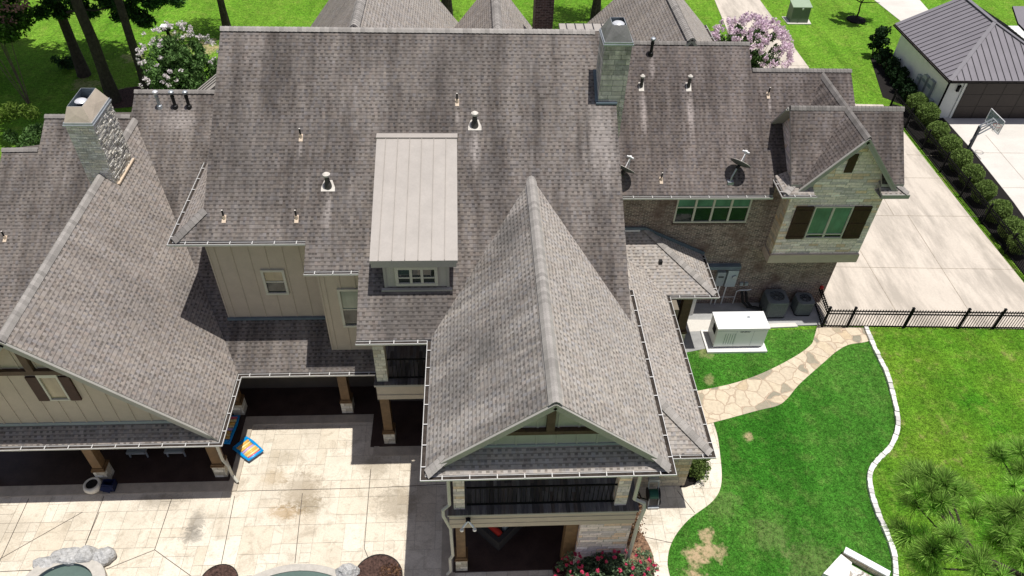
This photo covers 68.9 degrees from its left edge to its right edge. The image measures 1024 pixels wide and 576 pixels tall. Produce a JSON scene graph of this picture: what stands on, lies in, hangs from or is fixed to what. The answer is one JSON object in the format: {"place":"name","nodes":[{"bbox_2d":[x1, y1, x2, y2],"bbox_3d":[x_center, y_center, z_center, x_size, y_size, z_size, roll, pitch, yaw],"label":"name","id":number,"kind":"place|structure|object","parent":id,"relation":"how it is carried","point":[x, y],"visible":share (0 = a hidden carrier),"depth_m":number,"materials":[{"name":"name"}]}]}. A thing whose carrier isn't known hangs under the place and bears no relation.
{"place":"outdoors","nodes":[
{"label":"outdoors","id":0,"kind":"place"},
{"bbox_2d":[99,479,117,492],"bbox_3d":[-11.974,5.905,22.134,0.400,0.280,0.420,-1,43,-3],"label":"storage crate","id":1,"kind":"object","parent":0,"point":[108,485],"visible":1,"depth_m":22.14,"materials":[{"name":"blue plastic"}]},
{"bbox_2d":[0,419,721,575],"bbox_3d":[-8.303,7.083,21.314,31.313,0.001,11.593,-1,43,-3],"label":"patio","id":2,"kind":"structure","parent":0,"point":[258,537],"depth_m":21.78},
{"bbox_2d":[26,545,115,575],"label":"hot tub","id":3,"kind":"object","parent":2,"relation":"on","point":[86,560],"visible":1,"depth_m":20.38,"materials":[{"name":"stone"}]},
{"bbox_2d":[202,564,237,575],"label":"planting bed","id":4,"kind":"object","parent":2,"relation":"on","point":[222,570],"visible":1,"depth_m":20.51,"materials":[{"name":"brown soil"}]},
{"bbox_2d":[0,414,454,575],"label":"step band","id":5,"kind":"object","parent":2,"relation":"on","point":[231,485],"visible":0.69,"depth_m":22.40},
{"bbox_2d":[83,477,101,493],"bbox_3d":[-12.425,5.876,22.147,0.530,0.290,0.526,-1,43,-3],"label":"bowl planter","id":6,"kind":"object","parent":5,"relation":"on","point":[91,485],"visible":0.99,"depth_m":22.04,"materials":[{"name":"ceramic"}]},
{"bbox_2d":[232,436,263,460],"bbox_3d":[-8.237,5.027,23.308,0.855,0.150,0.605,28,49,25],"label":"pool float","id":7,"kind":"object","parent":5,"relation":"on","point":[247,448],"visible":1,"depth_m":23.27,"materials":[{"name":"plastic"}]},
{"bbox_2d":[253,564,336,575],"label":"pool","id":8,"kind":"structure","parent":2,"relation":"on","point":[303,570],"depth_m":20.59,"materials":[{"name":"liquid"}]},
{"bbox_2d":[0,386,626,572],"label":"porch floor","id":9,"kind":"structure","parent":2,"relation":"on","point":[528,548],"depth_m":22.90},
{"bbox_2d":[126,448,148,457],"bbox_3d":[-11.534,4.651,23.428,0.580,0.353,1.500,-1,43,-3],"label":"lounge chair","id":10,"kind":"object","parent":9,"relation":"on","point":[129,452],"visible":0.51,"depth_m":22.82,"materials":[{"name":"fabric"}]},
{"bbox_2d":[164,448,185,456],"bbox_3d":[-10.406,4.640,23.488,0.580,0.353,1.500,-1,43,-3],"label":"lounge chair","id":11,"kind":"object","parent":9,"relation":"on","point":[167,451],"visible":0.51,"depth_m":22.88,"materials":[{"name":"fabric"}]},
{"bbox_2d":[223,415,239,443],"bbox_3d":[-9.040,4.508,23.833,0.463,0.162,1.099,4,43,1],"label":"pool float","id":12,"kind":"object","parent":9,"relation":"on","point":[232,425],"visible":0.54,"depth_m":23.80,"materials":[{"name":"blue plastic"}]},
{"bbox_2d":[475,526,522,550],"bbox_3d":[-0.361,6.427,21.951,1.700,0.440,1.900,33,51,28],"label":"corner sofa","id":13,"kind":"object","parent":9,"relation":"on","point":[496,541],"visible":0.25,"depth_m":21.17,"materials":[{"name":"grey fabric"}]},
{"bbox_2d":[487,527,501,536],"bbox_3d":[-0.626,6.793,21.331,0.850,0.205,0.210,33,51,28],"label":"bolster","id":14,"kind":"object","parent":13,"relation":"on","point":[497,531],"visible":0.48,"depth_m":21.14,"materials":[{"name":"red fabric"}]},
{"bbox_2d":[335,563,359,575],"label":"boulder","id":15,"kind":"object","parent":2,"relation":"on","point":[349,569],"visible":1,"depth_m":20.43,"materials":[{"name":"white stone"}]},
{"bbox_2d":[357,554,402,575],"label":"planting bed","id":16,"kind":"object","parent":2,"relation":"on","point":[380,565],"visible":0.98,"depth_m":20.73,"materials":[{"name":"brown soil"}]},
{"bbox_2d":[564,528,654,575],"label":"rose bed","id":17,"kind":"object","parent":2,"relation":"on","point":[643,544],"visible":0.31,"depth_m":21.37,"materials":[{"name":"brown soil"}]},
{"bbox_2d":[552,562,566,575],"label":"rose bush","id":18,"kind":"object","parent":17,"relation":"on","point":[560,573],"visible":0.61,"depth_m":20.59,"materials":[{"name":"green plant"}]},
{"bbox_2d":[554,547,658,575],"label":"rose bush","id":19,"kind":"object","parent":17,"relation":"on","point":[614,565],"visible":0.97,"depth_m":20.08,"materials":[{"name":"red plant"}]},
{"bbox_2d":[627,510,647,544],"bbox_3d":[3.414,6.720,21.136,0.755,1.521,1.008,-1,43,-3],"label":"dry shrub","id":20,"kind":"object","parent":17,"relation":"on","point":[631,531],"visible":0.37,"depth_m":21.04,"materials":[{"name":"brown plant"}]},
{"bbox_2d":[646,476,660,508],"bbox_3d":[4.239,6.107,22.263,0.412,0.837,0.620,-1,43,-3],"label":"hose reel","id":21,"kind":"object","parent":2,"relation":"on","point":[653,493],"visible":0.98,"depth_m":22.18,"materials":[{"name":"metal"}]},
{"bbox_2d":[680,462,705,487],"bbox_3d":[5.626,4.810,24.305,1.100,0.050,3.800,-1,43,-3],"label":"hedge bed","id":22,"kind":"object","parent":2,"relation":"on","point":[689,481],"visible":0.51,"depth_m":23.04,"materials":[{"name":"soil"}]},
{"bbox_2d":[689,459,711,482],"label":"hedge","id":23,"kind":"object","parent":22,"relation":"on","point":[699,467],"visible":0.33,"depth_m":22.84,"materials":[{"name":"green plant"}]},
{"bbox_2d":[0,0,1023,329],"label":"ground","id":24,"kind":"structure","parent":0,"point":[832,36],"depth_m":45.29,"materials":[{"name":"green plant"}]},
{"bbox_2d":[0,0,35,103],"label":"blossom tree","id":25,"kind":"object","parent":24,"relation":"on","point":[14,16],"visible":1,"depth_m":35.17,"materials":[{"name":"green plant"}]},
{"bbox_2d":[0,101,43,147],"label":"leafy shrub","id":26,"kind":"object","parent":24,"relation":"on","point":[33,134],"visible":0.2,"depth_m":28.33,"materials":[{"name":"green plant"}]},
{"bbox_2d":[49,53,74,69],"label":"plant","id":27,"kind":"object","parent":24,"relation":"on","point":[66,62],"visible":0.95,"depth_m":40.58,"materials":[{"name":"green plant"}]},
{"bbox_2d":[57,0,90,77],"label":"pine tree","id":28,"kind":"object","parent":24,"relation":"on","point":[82,69],"visible":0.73,"depth_m":39.40,"materials":[{"name":"brown plant"}]},
{"bbox_2d":[112,86,140,108],"bbox_3d":[-15.966,-7.032,36.068,13.144,0.082,6.711,18,46,16],"label":"tree bed","id":29,"kind":"object","parent":24,"relation":"on","point":[127,95],"visible":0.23,"depth_m":38.91,"materials":[{"name":"brown soil"}]},
{"bbox_2d":[70,0,121,103],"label":"pine tree","id":30,"kind":"object","parent":29,"relation":"on","point":[109,87],"visible":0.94,"depth_m":36.75,"materials":[{"name":"brown plant"}]},
{"bbox_2d":[33,0,187,88],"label":"pine tree","id":31,"kind":"object","parent":29,"relation":"on","point":[125,11],"visible":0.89,"depth_m":36.73,"materials":[{"name":"green plant"}]},
{"bbox_2d":[135,20,217,89],"bbox_3d":[-14.976,-9.330,34.284,3.951,5.805,3.766,-1,43,-3],"label":"crape myrtle","id":32,"kind":"object","parent":29,"relation":"on","point":[181,66],"visible":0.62,"depth_m":32.93,"materials":[{"name":"green plant"}]},
{"bbox_2d":[159,24,170,36],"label":"lawn pedestal","id":33,"kind":"object","parent":24,"relation":"on","point":[167,28],"visible":0.53,"depth_m":43.40,"materials":[{"name":"white stone"}]},
{"bbox_2d":[217,0,230,25],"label":"pine tree","id":34,"kind":"object","parent":24,"relation":"on","point":[225,20],"visible":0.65,"depth_m":43.70,"materials":[{"name":"brown plant"}]},
{"bbox_2d":[441,0,452,14],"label":"pine tree","id":35,"kind":"object","parent":24,"relation":"on","point":[447,4],"visible":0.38,"depth_m":46.55,"materials":[{"name":"brown plant"}]},
{"bbox_2d":[0,0,909,575],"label":"house","id":36,"kind":"structure","parent":24,"relation":"on","point":[482,248],"depth_m":21.32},
{"bbox_2d":[35,375,70,400],"bbox_3d":[-11.881,2.573,19.351,0.520,1.030,0.080,-1,43,-3],"label":"window","id":37,"kind":"structure","parent":36,"relation":"in","point":[50,384],"depth_m":19.36,"materials":[{"name":"glass"}]},
{"bbox_2d":[260,269,289,294],"bbox_3d":[-6.928,-0.173,21.832,0.670,0.970,0.080,-1,43,-3],"label":"window","id":38,"kind":"structure","parent":36,"relation":"in","point":[274,280],"depth_m":21.81,"materials":[{"name":"glass"}]},
{"bbox_2d":[337,288,357,327],"bbox_3d":[-4.600,0.577,21.418,0.640,1.520,0.080,-1,43,-3],"label":"window","id":39,"kind":"structure","parent":36,"relation":"in","point":[349,296],"depth_m":21.34,"materials":[{"name":"glass"}]},
{"bbox_2d":[394,267,437,285],"bbox_3d":[-2.520,-0.318,19.698,1.120,0.650,0.080,-1,43,-3],"label":"window","id":40,"kind":"structure","parent":36,"relation":"in","point":[408,276],"depth_m":19.71,"materials":[{"name":"glass"}]},
{"bbox_2d":[621,155,634,175],"bbox_3d":[3.665,-3.768,24.474,0.677,1.076,0.634,-1,43,-3],"label":"satellite dish","id":41,"kind":"object","parent":36,"relation":"on","point":[624,169],"visible":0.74,"depth_m":24.27,"materials":[{"name":"metal"}]},
{"bbox_2d":[673,200,752,222],"bbox_3d":[6.891,-2.711,25.640,2.580,1.140,0.080,-1,43,-3],"label":"window","id":42,"kind":"structure","parent":36,"relation":"in","point":[686,211],"depth_m":25.71,"materials":[{"name":"glass"}]},
{"bbox_2d":[727,150,750,184],"bbox_3d":[7.506,-3.986,24.714,0.677,1.076,0.634,-1,43,-3],"label":"satellite dish","id":43,"kind":"object","parent":36,"relation":"on","point":[739,163],"visible":1,"depth_m":24.57,"materials":[{"name":"metal"}]},
{"bbox_2d":[803,206,853,238],"bbox_3d":[10.808,-2.237,25.505,1.330,1.370,0.080,-1,43,-3],"label":"window","id":44,"kind":"structure","parent":36,"relation":"in","point":[826,222],"depth_m":25.51,"materials":[{"name":"glass"}]},
{"bbox_2d":[590,0,600,19],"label":"pine tree","id":45,"kind":"object","parent":24,"relation":"on","point":[596,8],"visible":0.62,"depth_m":46.90,"materials":[{"name":"brown plant"}]},
{"bbox_2d":[686,319,797,331],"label":"utility walk","id":46,"kind":"structure","parent":24,"relation":"on","point":[694,325],"depth_m":28.02,"materials":[{"name":"concrete"}]},
{"bbox_2d":[678,302,822,352],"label":"utility slab","id":47,"kind":"structure","parent":24,"relation":"on","point":[693,340],"depth_m":28.36,"materials":[{"name":"concrete"}]},
{"bbox_2d":[759,289,788,318],"bbox_3d":[9.947,0.591,28.328,0.800,0.825,0.800,-1,43,-3],"label":"air conditioner","id":48,"kind":"object","parent":47,"relation":"on","point":[773,303],"visible":0.99,"depth_m":28.10,"materials":[{"name":"black metal"}]},
{"bbox_2d":[790,292,814,315],"bbox_3d":[11.072,0.617,28.451,0.640,0.685,0.640,-1,43,-3],"label":"air conditioner","id":49,"kind":"object","parent":47,"relation":"on","point":[802,303],"visible":1,"depth_m":28.27,"materials":[{"name":"black metal"}]},
{"bbox_2d":[710,11,795,67],"bbox_3d":[11.621,-11.043,37.450,4.939,5.491,3.837,-1,43,-3],"label":"crape myrtle","id":50,"kind":"object","parent":24,"relation":"on","point":[752,34],"visible":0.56,"depth_m":36.07,"materials":[{"name":"pink plant"}]},
{"bbox_2d":[782,0,812,24],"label":"utility box","id":51,"kind":"object","parent":24,"relation":"on","point":[798,12],"visible":1,"depth_m":47.76,"materials":[{"name":"metal"}]},
{"bbox_2d":[815,288,828,323],"bbox_3d":[11.724,0.590,28.272,0.098,1.105,1.405,3,43,1],"label":"iron fence","id":52,"kind":"object","parent":24,"relation":"on","point":[821,293],"visible":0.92,"depth_m":28.23,"materials":[{"name":"black metal"}]},
{"bbox_2d":[846,15,865,23],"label":"mulch ring","id":53,"kind":"object","parent":24,"relation":"on","point":[855,20],"visible":0.98,"depth_m":48.53,"materials":[{"name":"soil"}]},
{"bbox_2d":[856,0,879,17],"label":"young tree","id":54,"kind":"object","parent":53,"relation":"on","point":[860,1],"visible":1,"depth_m":47.97,"materials":[{"name":"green plant"}]},
{"bbox_2d":[867,25,892,56],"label":"flowering shrub","id":55,"kind":"object","parent":24,"relation":"on","point":[880,35],"visible":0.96,"depth_m":43.98,"materials":[{"name":"green plant"}]},
{"bbox_2d":[869,328,1023,575],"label":"lawn beyond edging","id":56,"kind":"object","parent":24,"relation":"on","point":[960,396],"visible":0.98,"depth_m":25.48,"materials":[{"name":"green plant"}]},
{"bbox_2d":[821,306,1023,329],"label":"iron fence","id":57,"kind":"object","parent":56,"relation":"on","point":[910,314],"visible":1,"depth_m":27.79,"materials":[{"name":"black metal"}]},
{"bbox_2d":[889,89,1023,274],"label":"hedge","id":58,"kind":"object","parent":24,"relation":"on","point":[916,118],"visible":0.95,"depth_m":34.47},
{"bbox_2d":[893,0,1023,118],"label":"garage","id":59,"kind":"structure","parent":24,"relation":"on","point":[962,58],"depth_m":39.31,"materials":[{"name":"black metal"}]},
{"bbox_2d":[951,84,1023,118],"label":"garage door","id":60,"kind":"structure","parent":59,"relation":"in","point":[1007,100],"depth_m":39.18,"materials":[{"name":"metal"}]},
{"bbox_2d":[936,173,1023,281],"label":"grass strip","id":61,"kind":"object","parent":24,"relation":"on","point":[978,222],"depth_m":32.90,"materials":[{"name":"green plant"}]},
{"bbox_2d":[637,494,641,516],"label":"dry plant","id":62,"kind":"object","parent":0,"point":[640,505],"visible":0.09,"depth_m":22.24,"materials":[{"name":"brown plant"}]},
{"bbox_2d":[668,329,894,575],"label":"lawn","id":63,"kind":"structure","parent":0,"point":[792,498],"depth_m":23.43,"materials":[{"name":"green plant"}]},
{"bbox_2d":[700,311,769,353],"bbox_3d":[8.123,1.597,27.030,2.200,1.195,1.100,-1,43,-3],"label":"generator","id":64,"kind":"object","parent":63,"relation":"on","point":[738,332],"visible":1,"depth_m":26.81,"materials":[{"name":"metal"}]},
{"bbox_2d":[822,547,890,575],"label":"stone steps","id":65,"kind":"structure","parent":63,"relation":"on","point":[841,565],"depth_m":20.99,"materials":[{"name":"beige stone"}]},
{"bbox_2d":[864,326,900,575],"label":"stone edging","id":66,"kind":"object","parent":63,"relation":"on","point":[871,492],"visible":0.96,"depth_m":23.84,"materials":[{"name":"stone"}]},
{"bbox_2d":[698,326,868,423],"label":"flagstone path","id":67,"kind":"structure","parent":0,"point":[775,386],"depth_m":25.98,"materials":[{"name":"beige stone"}]},
{"bbox_2d":[715,0,1023,328],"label":"driveway","id":68,"kind":"structure","parent":0,"point":[953,235],"depth_m":30.98,"materials":[{"name":"concrete"}]},
{"bbox_2d":[870,58,1023,271],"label":"hedge soil","id":69,"kind":"structure","parent":0,"point":[887,90],"depth_m":36.74,"materials":[{"name":"brown soil"}]},
{"bbox_2d":[873,46,893,65],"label":"hedge shrub","id":70,"kind":"object","parent":69,"relation":"on","point":[885,54],"visible":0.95,"depth_m":43.52,"materials":[{"name":"green plant"}]},
{"bbox_2d":[882,56,900,76],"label":"hedge shrub","id":71,"kind":"object","parent":69,"relation":"on","point":[889,64],"visible":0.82,"depth_m":42.61,"materials":[{"name":"green plant"}]},
{"bbox_2d":[887,65,909,84],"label":"hedge shrub","id":72,"kind":"object","parent":69,"relation":"on","point":[895,73],"visible":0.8,"depth_m":41.90,"materials":[{"name":"green plant"}]},
{"bbox_2d":[892,72,914,94],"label":"hedge shrub","id":73,"kind":"object","parent":69,"relation":"on","point":[903,81],"visible":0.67,"depth_m":41.23,"materials":[{"name":"green plant"}]},
{"bbox_2d":[900,82,917,100],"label":"hedge shrub","id":74,"kind":"object","parent":69,"relation":"on","point":[909,88],"visible":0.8,"depth_m":40.57,"materials":[{"name":"green plant"}]},
{"bbox_2d":[905,92,928,115],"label":"round bush","id":75,"kind":"object","parent":69,"relation":"on","point":[915,100],"visible":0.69,"depth_m":39.20,"materials":[{"name":"green plant"}]},
{"bbox_2d":[914,102,940,126],"bbox_3d":[21.505,-8.972,38.660,1.180,1.373,1.156,18,45,16],"label":"round bush","id":76,"kind":"object","parent":69,"relation":"on","point":[926,114],"visible":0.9,"depth_m":38.32,"materials":[{"name":"green plant"}]},
{"bbox_2d":[924,120,950,144],"bbox_3d":[21.287,-7.776,37.416,1.113,1.321,1.135,30,50,26],"label":"round bush","id":77,"kind":"object","parent":69,"relation":"on","point":[939,129],"visible":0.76,"depth_m":37.02,"materials":[{"name":"green plant"}]},
{"bbox_2d":[937,133,962,157],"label":"round bush","id":78,"kind":"object","parent":69,"relation":"on","point":[950,142],"visible":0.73,"depth_m":36.24,"materials":[{"name":"green plant"}]},
{"bbox_2d":[947,147,973,171],"bbox_3d":[21.408,-6.104,35.663,1.113,1.295,1.091,-13,45,-16],"label":"round bush","id":79,"kind":"object","parent":69,"relation":"on","point":[961,157],"visible":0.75,"depth_m":35.28,"materials":[{"name":"green plant"}]},
{"bbox_2d":[958,163,985,187],"bbox_3d":[21.404,-5.242,34.776,1.058,1.256,1.079,-2,43,-4],"label":"round bush","id":80,"kind":"object","parent":69,"relation":"on","point":[976,172],"visible":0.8,"depth_m":34.40,"materials":[{"name":"green plant"}]},
{"bbox_2d":[971,179,997,203],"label":"round bush","id":81,"kind":"object","parent":69,"relation":"on","point":[987,188],"visible":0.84,"depth_m":33.51,"materials":[{"name":"green plant"}]},
{"bbox_2d":[967,108,1004,149],"bbox_3d":[23.366,-7.556,36.667,0.887,2.105,1.017,-30,52,-30],"label":"basketball hoop","id":82,"kind":"object","parent":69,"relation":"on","point":[976,133],"visible":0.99,"depth_m":36.51,"materials":[{"name":"metal"}]},
{"bbox_2d":[985,199,1012,223],"bbox_3d":[21.366,-3.361,32.785,1.047,1.243,1.068,20,46,18],"label":"round bush","id":83,"kind":"object","parent":69,"relation":"on","point":[1003,208],"visible":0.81,"depth_m":32.41,"materials":[{"name":"green plant"}]},
{"bbox_2d":[997,215,1023,241],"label":"round bush","id":84,"kind":"object","parent":69,"relation":"on","point":[1014,223],"visible":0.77,"depth_m":31.61,"materials":[{"name":"green plant"}]},
{"bbox_2d":[1006,229,1023,255],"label":"round bush","id":85,"kind":"object","parent":69,"relation":"on","point":[1020,236],"visible":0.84,"depth_m":31.09,"materials":[{"name":"green plant"}]},
{"bbox_2d":[875,0,1023,215],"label":"neighbour driveway","id":86,"kind":"structure","parent":0,"point":[1008,141],"depth_m":38.14,"materials":[{"name":"concrete"}]}
]}

